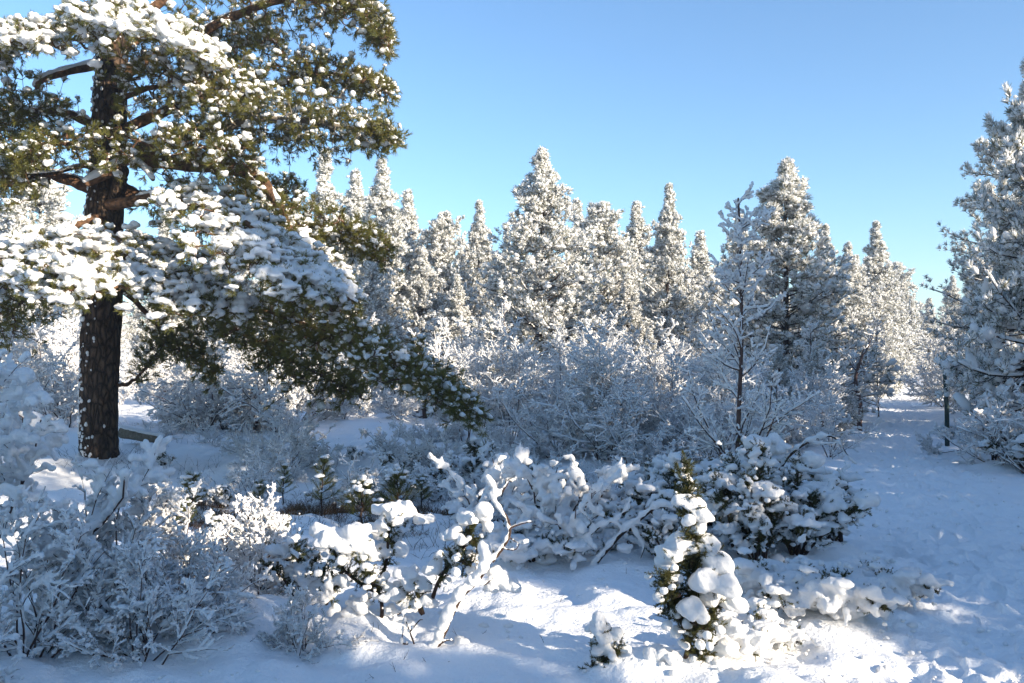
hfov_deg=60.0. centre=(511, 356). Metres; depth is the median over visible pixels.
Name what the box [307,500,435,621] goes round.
juniper bush
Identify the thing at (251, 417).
birch shrub
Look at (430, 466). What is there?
juniper bush
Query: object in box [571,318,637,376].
birch shrub
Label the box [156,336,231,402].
birch shrub
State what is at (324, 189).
pine tree
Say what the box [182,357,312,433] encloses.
birch shrub
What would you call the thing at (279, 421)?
birch shrub
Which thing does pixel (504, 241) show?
pine tree
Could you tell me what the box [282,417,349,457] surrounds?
birch shrub
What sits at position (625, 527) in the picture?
dead branch
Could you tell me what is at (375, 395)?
birch shrub
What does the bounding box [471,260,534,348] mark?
pine tree
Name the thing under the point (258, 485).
pine seedling
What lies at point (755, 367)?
birch shrub
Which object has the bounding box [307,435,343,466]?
birch shrub
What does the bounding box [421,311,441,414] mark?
birch sapling
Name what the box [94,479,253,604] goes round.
alder bush
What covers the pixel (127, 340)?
pine tree
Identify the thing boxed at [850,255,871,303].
pine tree
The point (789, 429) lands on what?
birch shrub
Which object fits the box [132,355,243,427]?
birch shrub
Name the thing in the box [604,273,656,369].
pine tree
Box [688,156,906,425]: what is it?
pine tree
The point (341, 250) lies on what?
pine tree
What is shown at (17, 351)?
birch shrub
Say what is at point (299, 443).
juniper bush
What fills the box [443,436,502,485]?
juniper bush
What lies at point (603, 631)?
juniper bush
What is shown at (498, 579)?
leaning dead tree
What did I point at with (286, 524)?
juniper bush
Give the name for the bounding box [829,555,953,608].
juniper bush
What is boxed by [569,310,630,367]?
birch shrub
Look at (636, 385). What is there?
birch shrub
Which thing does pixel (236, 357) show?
birch shrub
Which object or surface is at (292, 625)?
alder bush
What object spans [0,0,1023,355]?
sky
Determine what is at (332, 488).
birch shrub
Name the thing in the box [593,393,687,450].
birch shrub
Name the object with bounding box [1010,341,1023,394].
birch shrub
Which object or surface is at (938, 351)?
birch shrub
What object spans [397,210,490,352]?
pine tree
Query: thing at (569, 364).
birch shrub
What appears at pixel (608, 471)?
twig tangle
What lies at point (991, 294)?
pine tree
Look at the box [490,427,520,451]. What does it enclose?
birch shrub
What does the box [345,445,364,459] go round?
juniper bush
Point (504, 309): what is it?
birch sapling
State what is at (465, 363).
birch shrub
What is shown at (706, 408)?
birch shrub
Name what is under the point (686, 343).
birch shrub
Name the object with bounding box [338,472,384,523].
pine seedling
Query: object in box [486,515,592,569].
juniper bush
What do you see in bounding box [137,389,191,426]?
birch shrub
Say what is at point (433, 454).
birch shrub
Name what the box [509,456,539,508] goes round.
juniper bush
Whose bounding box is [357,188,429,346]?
pine tree
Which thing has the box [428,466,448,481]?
juniper bush
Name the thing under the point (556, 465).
birch shrub
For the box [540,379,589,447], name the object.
birch shrub
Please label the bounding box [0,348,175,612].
alder bush
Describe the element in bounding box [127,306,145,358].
pine tree
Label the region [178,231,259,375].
pine tree
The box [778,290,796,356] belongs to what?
pine tree
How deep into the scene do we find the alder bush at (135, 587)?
4.36 m
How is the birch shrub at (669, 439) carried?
on the snow ground
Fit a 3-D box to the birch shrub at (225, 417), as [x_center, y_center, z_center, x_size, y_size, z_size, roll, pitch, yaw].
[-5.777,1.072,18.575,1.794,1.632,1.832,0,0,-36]
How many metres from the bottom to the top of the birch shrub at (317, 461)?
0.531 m
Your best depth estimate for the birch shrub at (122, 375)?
28.49 m
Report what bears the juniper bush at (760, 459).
on the snow ground
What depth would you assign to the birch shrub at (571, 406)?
14.31 m
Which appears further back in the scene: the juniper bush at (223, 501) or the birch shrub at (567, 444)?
the birch shrub at (567, 444)
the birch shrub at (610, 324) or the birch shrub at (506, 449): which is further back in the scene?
the birch shrub at (610, 324)
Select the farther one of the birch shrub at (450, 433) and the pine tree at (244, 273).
the pine tree at (244, 273)
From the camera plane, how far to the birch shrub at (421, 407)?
20.68 m
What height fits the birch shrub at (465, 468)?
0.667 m
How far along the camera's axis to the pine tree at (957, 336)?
27.10 m
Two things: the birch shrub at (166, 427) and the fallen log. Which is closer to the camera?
the fallen log
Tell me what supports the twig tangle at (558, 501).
on the snow ground
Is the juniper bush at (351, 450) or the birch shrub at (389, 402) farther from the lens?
the birch shrub at (389, 402)
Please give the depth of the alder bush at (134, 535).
4.90 m
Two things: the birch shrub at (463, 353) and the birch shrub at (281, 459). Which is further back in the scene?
the birch shrub at (463, 353)
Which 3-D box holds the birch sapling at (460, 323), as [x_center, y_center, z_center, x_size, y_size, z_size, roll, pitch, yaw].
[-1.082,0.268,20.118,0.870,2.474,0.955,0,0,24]
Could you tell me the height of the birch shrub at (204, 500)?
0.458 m
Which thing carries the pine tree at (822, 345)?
on the snow ground
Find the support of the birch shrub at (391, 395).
on the snow ground
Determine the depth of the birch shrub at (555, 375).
21.04 m
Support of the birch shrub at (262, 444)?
on the snow ground
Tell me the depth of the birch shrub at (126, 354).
31.63 m
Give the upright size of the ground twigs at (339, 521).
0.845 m
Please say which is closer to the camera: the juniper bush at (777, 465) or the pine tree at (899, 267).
the juniper bush at (777, 465)
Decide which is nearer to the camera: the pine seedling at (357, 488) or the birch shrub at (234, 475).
the pine seedling at (357, 488)
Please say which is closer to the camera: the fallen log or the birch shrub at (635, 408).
the birch shrub at (635, 408)
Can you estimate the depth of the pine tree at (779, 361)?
16.90 m
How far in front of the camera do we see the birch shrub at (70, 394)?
18.02 m
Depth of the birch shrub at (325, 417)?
19.34 m
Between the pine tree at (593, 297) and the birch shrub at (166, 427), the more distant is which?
the pine tree at (593, 297)
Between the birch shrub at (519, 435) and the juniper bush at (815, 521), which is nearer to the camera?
the juniper bush at (815, 521)
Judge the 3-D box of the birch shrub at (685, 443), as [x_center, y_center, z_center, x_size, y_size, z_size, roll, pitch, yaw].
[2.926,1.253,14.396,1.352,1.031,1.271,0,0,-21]
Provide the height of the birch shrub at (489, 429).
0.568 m
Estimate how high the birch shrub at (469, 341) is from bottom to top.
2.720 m
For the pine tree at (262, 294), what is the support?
on the snow ground
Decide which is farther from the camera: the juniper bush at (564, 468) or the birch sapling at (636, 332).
the birch sapling at (636, 332)
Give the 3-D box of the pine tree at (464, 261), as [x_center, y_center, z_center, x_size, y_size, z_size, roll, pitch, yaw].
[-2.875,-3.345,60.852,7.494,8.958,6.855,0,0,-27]
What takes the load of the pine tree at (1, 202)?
on the snow ground
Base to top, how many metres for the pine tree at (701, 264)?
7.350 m
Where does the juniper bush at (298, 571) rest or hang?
on the snow ground
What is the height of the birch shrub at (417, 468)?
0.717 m
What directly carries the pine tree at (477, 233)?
on the snow ground
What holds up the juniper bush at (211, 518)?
on the snow ground
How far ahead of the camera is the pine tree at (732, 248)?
42.88 m
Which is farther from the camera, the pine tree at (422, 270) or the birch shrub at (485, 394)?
the pine tree at (422, 270)
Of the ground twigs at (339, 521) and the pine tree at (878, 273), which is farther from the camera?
the pine tree at (878, 273)
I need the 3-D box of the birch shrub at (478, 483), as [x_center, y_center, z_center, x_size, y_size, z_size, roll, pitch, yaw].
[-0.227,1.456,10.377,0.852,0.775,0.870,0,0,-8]
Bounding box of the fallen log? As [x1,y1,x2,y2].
[118,425,164,442]
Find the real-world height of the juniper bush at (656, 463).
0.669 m
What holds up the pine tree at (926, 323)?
on the snow ground
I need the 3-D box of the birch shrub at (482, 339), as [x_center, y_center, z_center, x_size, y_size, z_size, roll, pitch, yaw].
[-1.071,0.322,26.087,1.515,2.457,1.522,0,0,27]
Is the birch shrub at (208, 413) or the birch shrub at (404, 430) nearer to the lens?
the birch shrub at (404, 430)
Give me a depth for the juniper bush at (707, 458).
7.71 m
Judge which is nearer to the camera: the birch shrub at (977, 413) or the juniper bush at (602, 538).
the juniper bush at (602, 538)
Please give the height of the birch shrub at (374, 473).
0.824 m
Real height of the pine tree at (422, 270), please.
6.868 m
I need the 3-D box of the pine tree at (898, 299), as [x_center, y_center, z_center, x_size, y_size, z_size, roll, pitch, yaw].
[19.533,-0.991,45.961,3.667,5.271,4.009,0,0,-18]
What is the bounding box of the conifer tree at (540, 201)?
[456,145,631,386]
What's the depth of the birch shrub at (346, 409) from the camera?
19.53 m
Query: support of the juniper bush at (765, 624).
on the snow ground
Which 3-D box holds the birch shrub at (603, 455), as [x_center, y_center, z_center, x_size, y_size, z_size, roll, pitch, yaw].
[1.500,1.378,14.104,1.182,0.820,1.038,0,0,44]
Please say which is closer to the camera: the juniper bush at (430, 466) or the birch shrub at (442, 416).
the juniper bush at (430, 466)
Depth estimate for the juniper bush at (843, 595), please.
5.04 m
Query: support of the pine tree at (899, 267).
on the snow ground
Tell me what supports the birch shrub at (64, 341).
on the snow ground
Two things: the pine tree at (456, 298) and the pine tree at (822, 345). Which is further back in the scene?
the pine tree at (456, 298)
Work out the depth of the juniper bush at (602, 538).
6.70 m
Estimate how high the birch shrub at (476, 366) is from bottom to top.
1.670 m
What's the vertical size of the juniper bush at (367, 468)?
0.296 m
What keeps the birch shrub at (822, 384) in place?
on the snow ground
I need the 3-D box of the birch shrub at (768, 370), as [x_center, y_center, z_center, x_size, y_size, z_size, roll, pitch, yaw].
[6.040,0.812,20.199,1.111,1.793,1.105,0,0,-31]
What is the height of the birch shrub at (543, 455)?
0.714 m
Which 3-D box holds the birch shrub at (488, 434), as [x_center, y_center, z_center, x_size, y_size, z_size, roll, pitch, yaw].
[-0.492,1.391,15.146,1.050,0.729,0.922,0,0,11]
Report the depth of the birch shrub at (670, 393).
17.20 m
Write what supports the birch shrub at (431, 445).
on the snow ground
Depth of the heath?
9.24 m
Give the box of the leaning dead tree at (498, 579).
[399,474,530,647]
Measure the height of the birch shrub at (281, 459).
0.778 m
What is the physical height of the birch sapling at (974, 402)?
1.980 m
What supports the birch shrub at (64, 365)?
on the snow ground
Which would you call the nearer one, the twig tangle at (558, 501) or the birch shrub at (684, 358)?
the twig tangle at (558, 501)
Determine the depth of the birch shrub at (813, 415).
14.25 m
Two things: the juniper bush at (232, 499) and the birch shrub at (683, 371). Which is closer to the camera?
the juniper bush at (232, 499)
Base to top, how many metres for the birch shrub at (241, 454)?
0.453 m
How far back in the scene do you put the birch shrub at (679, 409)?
13.56 m
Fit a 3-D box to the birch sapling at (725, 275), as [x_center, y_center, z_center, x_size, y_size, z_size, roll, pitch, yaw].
[2.208,0.024,8.130,1.273,3.299,1.160,0,0,33]
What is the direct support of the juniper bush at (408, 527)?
on the snow ground
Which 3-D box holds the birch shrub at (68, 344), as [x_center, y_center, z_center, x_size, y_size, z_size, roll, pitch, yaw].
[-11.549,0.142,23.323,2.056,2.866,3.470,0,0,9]
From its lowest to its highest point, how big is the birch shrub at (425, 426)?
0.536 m
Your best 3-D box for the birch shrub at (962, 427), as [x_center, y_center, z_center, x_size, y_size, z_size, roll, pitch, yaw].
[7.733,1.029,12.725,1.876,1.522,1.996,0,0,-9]
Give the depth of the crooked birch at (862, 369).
21.08 m
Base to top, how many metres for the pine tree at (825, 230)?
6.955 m
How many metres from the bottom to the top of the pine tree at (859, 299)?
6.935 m
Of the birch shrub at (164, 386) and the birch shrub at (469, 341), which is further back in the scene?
the birch shrub at (164, 386)
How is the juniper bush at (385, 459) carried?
on the snow ground
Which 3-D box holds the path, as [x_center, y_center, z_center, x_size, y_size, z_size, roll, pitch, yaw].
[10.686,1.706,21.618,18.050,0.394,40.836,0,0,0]
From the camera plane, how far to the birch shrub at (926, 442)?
15.58 m
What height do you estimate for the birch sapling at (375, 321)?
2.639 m
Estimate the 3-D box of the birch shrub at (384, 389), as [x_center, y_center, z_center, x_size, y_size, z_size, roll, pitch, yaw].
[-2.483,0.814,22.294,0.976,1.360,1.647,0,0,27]
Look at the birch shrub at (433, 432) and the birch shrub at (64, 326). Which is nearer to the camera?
the birch shrub at (433, 432)
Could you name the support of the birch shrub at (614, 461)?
on the snow ground
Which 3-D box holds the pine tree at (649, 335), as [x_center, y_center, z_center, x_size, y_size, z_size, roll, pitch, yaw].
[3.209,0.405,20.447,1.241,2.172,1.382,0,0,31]
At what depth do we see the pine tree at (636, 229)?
37.67 m
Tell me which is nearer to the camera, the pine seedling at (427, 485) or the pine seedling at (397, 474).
the pine seedling at (397, 474)
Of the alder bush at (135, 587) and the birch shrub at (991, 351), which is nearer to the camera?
the alder bush at (135, 587)
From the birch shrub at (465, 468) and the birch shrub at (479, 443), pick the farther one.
the birch shrub at (479, 443)
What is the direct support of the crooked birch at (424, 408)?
on the snow ground
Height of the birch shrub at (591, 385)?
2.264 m
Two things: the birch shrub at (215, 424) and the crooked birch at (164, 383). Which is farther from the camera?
the crooked birch at (164, 383)
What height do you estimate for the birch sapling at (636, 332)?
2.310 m
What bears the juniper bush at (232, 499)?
on the snow ground
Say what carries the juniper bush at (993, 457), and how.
on the snow ground
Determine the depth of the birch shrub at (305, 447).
12.68 m
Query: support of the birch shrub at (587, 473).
on the snow ground
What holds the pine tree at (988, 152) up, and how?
on the snow ground
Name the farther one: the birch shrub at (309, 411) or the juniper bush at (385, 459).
the birch shrub at (309, 411)
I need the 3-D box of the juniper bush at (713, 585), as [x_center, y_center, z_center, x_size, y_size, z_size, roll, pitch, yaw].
[0.895,1.064,4.318,0.528,1.195,0.404,0,0,0]
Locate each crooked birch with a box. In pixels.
[155,359,208,415]
[217,359,284,432]
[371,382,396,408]
[396,327,441,418]
[836,326,886,430]
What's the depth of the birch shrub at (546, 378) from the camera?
18.88 m
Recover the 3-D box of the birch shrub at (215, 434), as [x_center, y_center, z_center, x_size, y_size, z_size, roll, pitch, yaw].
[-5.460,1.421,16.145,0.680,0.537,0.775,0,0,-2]
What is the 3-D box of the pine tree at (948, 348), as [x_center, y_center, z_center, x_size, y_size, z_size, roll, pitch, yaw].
[13.819,-1.193,23.918,4.488,6.994,4.266,0,0,-26]
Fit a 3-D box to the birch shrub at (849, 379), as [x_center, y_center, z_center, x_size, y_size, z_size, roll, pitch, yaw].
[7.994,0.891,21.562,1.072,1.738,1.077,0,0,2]
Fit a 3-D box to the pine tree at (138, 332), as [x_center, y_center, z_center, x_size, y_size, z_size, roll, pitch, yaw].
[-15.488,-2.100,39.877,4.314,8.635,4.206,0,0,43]
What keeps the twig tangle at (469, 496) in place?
on the snow ground
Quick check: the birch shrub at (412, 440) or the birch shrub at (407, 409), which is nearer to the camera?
the birch shrub at (412, 440)
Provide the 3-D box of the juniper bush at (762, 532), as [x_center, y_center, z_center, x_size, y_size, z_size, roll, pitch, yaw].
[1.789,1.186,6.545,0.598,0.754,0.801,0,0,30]
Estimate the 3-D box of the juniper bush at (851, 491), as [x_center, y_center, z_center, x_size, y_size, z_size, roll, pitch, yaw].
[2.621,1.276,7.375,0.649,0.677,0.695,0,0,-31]
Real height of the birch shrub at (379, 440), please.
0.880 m
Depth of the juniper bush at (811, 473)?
7.66 m
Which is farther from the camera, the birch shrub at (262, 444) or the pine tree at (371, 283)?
the pine tree at (371, 283)
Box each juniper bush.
[155,451,176,465]
[203,509,247,551]
[205,483,234,507]
[212,483,242,506]
[222,468,242,483]
[242,511,300,557]
[247,528,344,595]
[290,438,319,453]
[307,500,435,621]
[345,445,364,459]
[355,466,372,477]
[373,449,409,469]
[373,517,417,544]
[386,501,497,624]
[399,451,422,473]
[427,455,451,474]
[427,480,444,500]
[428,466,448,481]
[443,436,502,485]
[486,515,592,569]
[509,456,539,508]
[524,465,593,511]
[547,525,633,556]
[577,611,631,672]
[609,457,679,523]
[623,485,707,557]
[642,432,810,525]
[643,450,748,669]
[656,450,721,521]
[692,435,808,554]
[696,597,823,661]
[707,467,797,561]
[727,450,880,555]
[733,547,864,612]
[745,560,908,625]
[770,463,810,491]
[782,466,832,495]
[816,467,877,543]
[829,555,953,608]
[936,421,956,439]
[963,405,1014,460]
[971,424,1023,468]
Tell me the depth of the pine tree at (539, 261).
67.14 m
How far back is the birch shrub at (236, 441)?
14.69 m
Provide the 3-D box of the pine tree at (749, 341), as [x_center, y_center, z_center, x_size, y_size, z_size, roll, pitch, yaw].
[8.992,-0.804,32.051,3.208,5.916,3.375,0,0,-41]
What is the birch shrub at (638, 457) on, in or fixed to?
on the snow ground
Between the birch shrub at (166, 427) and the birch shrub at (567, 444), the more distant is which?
the birch shrub at (166, 427)
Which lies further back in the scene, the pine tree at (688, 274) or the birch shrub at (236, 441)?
the pine tree at (688, 274)
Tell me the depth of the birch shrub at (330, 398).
20.81 m
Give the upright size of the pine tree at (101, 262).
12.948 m
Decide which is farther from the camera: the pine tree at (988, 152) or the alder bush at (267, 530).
the pine tree at (988, 152)
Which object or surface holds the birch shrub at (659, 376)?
on the snow ground
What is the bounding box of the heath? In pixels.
[161,481,479,546]
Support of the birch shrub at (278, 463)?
on the snow ground
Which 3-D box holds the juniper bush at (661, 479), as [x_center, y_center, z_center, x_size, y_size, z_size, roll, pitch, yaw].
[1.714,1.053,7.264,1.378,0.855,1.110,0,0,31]
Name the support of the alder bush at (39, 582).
on the snow ground
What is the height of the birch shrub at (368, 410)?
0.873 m
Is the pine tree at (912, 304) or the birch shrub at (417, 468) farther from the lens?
the pine tree at (912, 304)
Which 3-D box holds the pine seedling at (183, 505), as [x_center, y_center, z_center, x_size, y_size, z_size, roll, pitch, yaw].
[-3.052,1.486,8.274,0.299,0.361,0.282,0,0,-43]
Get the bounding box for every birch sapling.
[361,313,382,407]
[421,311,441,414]
[453,314,477,383]
[485,297,512,370]
[546,336,571,414]
[616,324,646,387]
[656,350,685,427]
[677,181,819,460]
[793,317,819,394]
[861,315,895,416]
[969,344,985,404]
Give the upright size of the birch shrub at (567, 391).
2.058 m
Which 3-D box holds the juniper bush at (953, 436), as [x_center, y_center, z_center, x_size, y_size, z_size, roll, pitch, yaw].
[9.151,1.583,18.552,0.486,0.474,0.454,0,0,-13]
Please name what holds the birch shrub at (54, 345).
on the snow ground
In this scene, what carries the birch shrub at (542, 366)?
on the snow ground
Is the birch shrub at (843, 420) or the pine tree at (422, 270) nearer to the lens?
the birch shrub at (843, 420)
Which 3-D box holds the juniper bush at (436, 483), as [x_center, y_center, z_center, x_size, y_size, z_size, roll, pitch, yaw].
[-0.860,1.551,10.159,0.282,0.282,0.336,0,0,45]
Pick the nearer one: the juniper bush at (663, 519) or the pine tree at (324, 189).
the juniper bush at (663, 519)
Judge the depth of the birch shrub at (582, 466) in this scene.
11.32 m
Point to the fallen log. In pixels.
(128, 432)
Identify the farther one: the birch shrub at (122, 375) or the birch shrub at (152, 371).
the birch shrub at (152, 371)
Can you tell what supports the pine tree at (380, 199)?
on the snow ground
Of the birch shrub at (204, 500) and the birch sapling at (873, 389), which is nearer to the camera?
the birch shrub at (204, 500)
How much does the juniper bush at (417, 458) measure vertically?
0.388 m
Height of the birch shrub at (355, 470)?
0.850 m
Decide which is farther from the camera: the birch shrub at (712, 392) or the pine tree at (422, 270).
the pine tree at (422, 270)
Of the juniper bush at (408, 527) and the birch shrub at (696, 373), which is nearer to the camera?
the juniper bush at (408, 527)
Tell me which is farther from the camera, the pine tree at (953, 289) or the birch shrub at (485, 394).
the pine tree at (953, 289)
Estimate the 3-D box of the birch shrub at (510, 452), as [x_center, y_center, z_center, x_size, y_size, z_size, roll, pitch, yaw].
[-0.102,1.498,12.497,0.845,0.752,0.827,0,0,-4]
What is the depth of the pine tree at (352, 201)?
46.85 m
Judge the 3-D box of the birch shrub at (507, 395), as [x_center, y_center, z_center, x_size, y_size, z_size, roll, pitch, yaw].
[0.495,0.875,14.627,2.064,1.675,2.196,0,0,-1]
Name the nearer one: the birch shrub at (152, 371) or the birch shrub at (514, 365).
the birch shrub at (514, 365)
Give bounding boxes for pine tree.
[0,0,495,459]
[0,156,139,379]
[0,197,25,354]
[119,220,209,391]
[120,314,141,365]
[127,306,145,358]
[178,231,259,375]
[230,185,324,371]
[306,148,346,368]
[308,213,359,367]
[320,260,424,393]
[335,158,432,360]
[336,168,371,224]
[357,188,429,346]
[387,246,457,367]
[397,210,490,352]
[429,274,481,374]
[445,199,498,341]
[452,245,490,313]
[467,341,512,425]
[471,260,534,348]
[500,226,510,259]
[523,258,555,327]
[548,201,663,360]
[549,250,601,378]
[567,198,590,273]
[602,200,663,331]
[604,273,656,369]
[628,182,711,386]
[635,327,678,397]
[654,267,724,356]
[664,229,737,354]
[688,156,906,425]
[713,213,773,348]
[721,278,800,373]
[760,344,811,442]
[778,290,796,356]
[793,224,871,376]
[795,341,869,436]
[834,241,902,397]
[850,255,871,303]
[854,220,927,393]
[880,290,931,377]
[886,260,945,345]
[898,298,932,372]
[911,297,941,375]
[920,123,1023,394]
[933,56,1023,430]
[934,275,961,354]
[936,188,1021,413]
[944,262,1017,393]
[944,291,973,351]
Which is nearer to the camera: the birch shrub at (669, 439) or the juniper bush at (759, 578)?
the juniper bush at (759, 578)
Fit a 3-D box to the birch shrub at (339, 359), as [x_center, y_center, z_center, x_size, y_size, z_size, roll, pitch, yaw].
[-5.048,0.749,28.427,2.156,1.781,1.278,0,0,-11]
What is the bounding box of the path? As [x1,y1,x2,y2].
[851,392,1023,682]
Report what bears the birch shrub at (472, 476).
on the snow ground
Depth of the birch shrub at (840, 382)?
17.50 m
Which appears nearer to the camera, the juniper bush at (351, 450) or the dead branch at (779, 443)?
the dead branch at (779, 443)
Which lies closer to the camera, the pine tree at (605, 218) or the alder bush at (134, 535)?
the alder bush at (134, 535)
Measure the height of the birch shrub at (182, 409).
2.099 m
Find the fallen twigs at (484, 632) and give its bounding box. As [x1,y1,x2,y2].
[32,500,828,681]
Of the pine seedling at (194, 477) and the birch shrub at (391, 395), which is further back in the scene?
the birch shrub at (391, 395)
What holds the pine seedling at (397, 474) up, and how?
on the snow ground
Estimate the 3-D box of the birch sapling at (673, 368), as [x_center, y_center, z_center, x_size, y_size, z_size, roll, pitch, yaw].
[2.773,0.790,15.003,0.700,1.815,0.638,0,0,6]
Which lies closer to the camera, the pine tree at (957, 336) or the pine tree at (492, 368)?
the pine tree at (492, 368)
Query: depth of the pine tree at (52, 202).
35.52 m
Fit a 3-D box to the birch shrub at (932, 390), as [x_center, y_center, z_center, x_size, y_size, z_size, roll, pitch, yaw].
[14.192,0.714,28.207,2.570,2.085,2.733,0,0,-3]
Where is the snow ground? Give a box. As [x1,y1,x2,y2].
[0,356,1023,682]
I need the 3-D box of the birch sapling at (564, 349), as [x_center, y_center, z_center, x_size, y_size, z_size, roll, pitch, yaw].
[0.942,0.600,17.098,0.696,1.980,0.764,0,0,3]
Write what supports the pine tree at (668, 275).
on the snow ground
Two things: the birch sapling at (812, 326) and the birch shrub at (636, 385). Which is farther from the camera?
the birch sapling at (812, 326)
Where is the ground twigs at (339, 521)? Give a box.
[25,406,650,558]
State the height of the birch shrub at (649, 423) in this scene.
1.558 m
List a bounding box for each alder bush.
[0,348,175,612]
[0,486,156,682]
[28,532,257,671]
[32,457,255,634]
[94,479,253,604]
[107,519,273,657]
[167,482,312,597]
[256,581,378,663]
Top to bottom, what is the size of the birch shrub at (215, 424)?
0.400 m
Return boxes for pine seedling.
[172,498,200,524]
[176,469,209,517]
[247,479,268,500]
[271,463,295,504]
[301,453,340,516]
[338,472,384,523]
[376,464,420,502]
[413,472,433,507]
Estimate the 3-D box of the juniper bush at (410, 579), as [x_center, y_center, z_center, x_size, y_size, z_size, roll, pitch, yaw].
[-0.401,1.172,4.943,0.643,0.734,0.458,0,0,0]
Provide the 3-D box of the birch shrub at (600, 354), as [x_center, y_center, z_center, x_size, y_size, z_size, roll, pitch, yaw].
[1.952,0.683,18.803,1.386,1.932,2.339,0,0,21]
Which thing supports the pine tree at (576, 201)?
on the snow ground
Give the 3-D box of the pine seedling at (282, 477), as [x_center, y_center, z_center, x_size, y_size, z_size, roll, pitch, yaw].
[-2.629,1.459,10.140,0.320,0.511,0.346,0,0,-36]
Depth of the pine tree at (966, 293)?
67.54 m
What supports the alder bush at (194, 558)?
on the snow ground
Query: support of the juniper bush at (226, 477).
on the snow ground
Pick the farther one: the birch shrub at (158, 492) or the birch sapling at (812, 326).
the birch sapling at (812, 326)
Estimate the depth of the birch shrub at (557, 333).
23.60 m
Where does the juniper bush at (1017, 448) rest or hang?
on the snow ground
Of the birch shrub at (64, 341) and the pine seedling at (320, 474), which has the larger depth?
the birch shrub at (64, 341)
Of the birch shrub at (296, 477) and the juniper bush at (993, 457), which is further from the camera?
the juniper bush at (993, 457)
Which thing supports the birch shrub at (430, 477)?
on the snow ground
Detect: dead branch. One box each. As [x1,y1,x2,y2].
[578,497,678,566]
[767,431,856,470]
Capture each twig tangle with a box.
[428,443,536,537]
[502,453,621,569]
[535,456,652,530]
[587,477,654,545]
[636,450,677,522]
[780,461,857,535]
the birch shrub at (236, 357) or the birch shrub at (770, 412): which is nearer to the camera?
the birch shrub at (770, 412)
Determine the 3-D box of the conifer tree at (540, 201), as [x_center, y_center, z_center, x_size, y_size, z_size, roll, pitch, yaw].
[1.028,-2.059,27.050,5.926,8.743,6.234,0,0,-18]
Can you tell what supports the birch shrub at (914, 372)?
on the snow ground
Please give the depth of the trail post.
17.57 m
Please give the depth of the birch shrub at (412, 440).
13.62 m
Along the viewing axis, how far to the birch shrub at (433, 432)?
16.14 m
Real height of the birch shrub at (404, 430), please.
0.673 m
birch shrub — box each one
[0,304,77,422]
[0,319,78,418]
[0,324,78,418]
[2,346,79,427]
[17,313,77,411]
[31,312,129,404]
[41,316,79,364]
[118,358,143,404]
[120,339,153,400]
[128,481,179,502]
[129,334,170,390]
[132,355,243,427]
[133,337,279,432]
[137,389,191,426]
[142,415,182,439]
[147,367,197,401]
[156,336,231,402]
[176,477,215,505]
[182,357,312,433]
[186,362,263,432]
[192,369,271,429]
[194,421,230,446]
[203,418,224,431]
[210,335,258,383]
[219,420,263,455]
[224,443,291,486]
[225,443,268,468]
[225,453,284,498]
[226,363,315,431]
[229,429,274,459]
[231,370,339,430]
[247,420,337,471]
[251,362,359,431]
[264,406,319,440]
[264,443,310,476]
[274,459,309,483]
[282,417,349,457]
[300,366,364,414]
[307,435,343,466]
[308,450,340,477]
[309,474,350,503]
[310,452,392,507]
[315,384,370,420]
[328,352,377,385]
[345,386,384,418]
[354,447,418,505]
[356,369,395,408]
[358,416,406,459]
[370,384,421,422]
[371,382,420,410]
[373,393,399,409]
[375,428,434,464]
[383,384,421,412]
[388,414,421,437]
[399,454,460,505]
[401,427,464,469]
[411,451,461,496]
[412,420,432,438]
[417,360,447,418]
[418,420,451,442]
[422,443,448,465]
[424,379,497,419]
[425,317,501,441]
[428,410,474,441]
[442,323,487,361]
[442,340,508,378]
[450,327,489,379]
[450,420,510,453]
[451,450,469,485]
[461,435,500,455]
[464,450,495,497]
[466,351,497,377]
[466,375,527,432]
[469,464,499,501]
[471,424,505,444]
[478,316,563,442]
[480,359,606,460]
[487,435,516,467]
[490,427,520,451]
[491,438,531,456]
[496,335,559,424]
[501,426,524,447]
[513,428,557,462]
[518,367,573,427]
[528,335,644,461]
[532,447,590,477]
[535,456,578,468]
[536,350,578,398]
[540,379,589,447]
[541,323,592,378]
[554,358,623,388]
[554,382,677,458]
[555,430,587,456]
[563,321,647,459]
[566,343,639,390]
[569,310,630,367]
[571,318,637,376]
[575,453,604,481]
[578,430,647,460]
[583,376,698,466]
[587,454,618,488]
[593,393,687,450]
[610,425,692,473]
[616,316,696,436]
[619,365,677,456]
[625,372,667,408]
[632,341,780,460]
[641,342,693,417]
[644,377,701,415]
[649,391,717,460]
[652,408,731,460]
[660,352,692,401]
[661,316,715,386]
[677,378,734,459]
[682,346,734,400]
[684,329,768,452]
[717,381,812,444]
[729,375,817,451]
[732,351,797,396]
[736,378,852,447]
[757,354,799,395]
[782,350,845,434]
[792,390,884,457]
[799,359,849,427]
[834,358,867,415]
[885,354,952,401]
[904,348,968,406]
[911,316,960,399]
[915,379,1023,454]
[929,388,1023,465]
[956,381,1023,473]
[971,330,1022,398]
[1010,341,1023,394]
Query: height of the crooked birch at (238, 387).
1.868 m
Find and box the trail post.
[943,374,949,445]

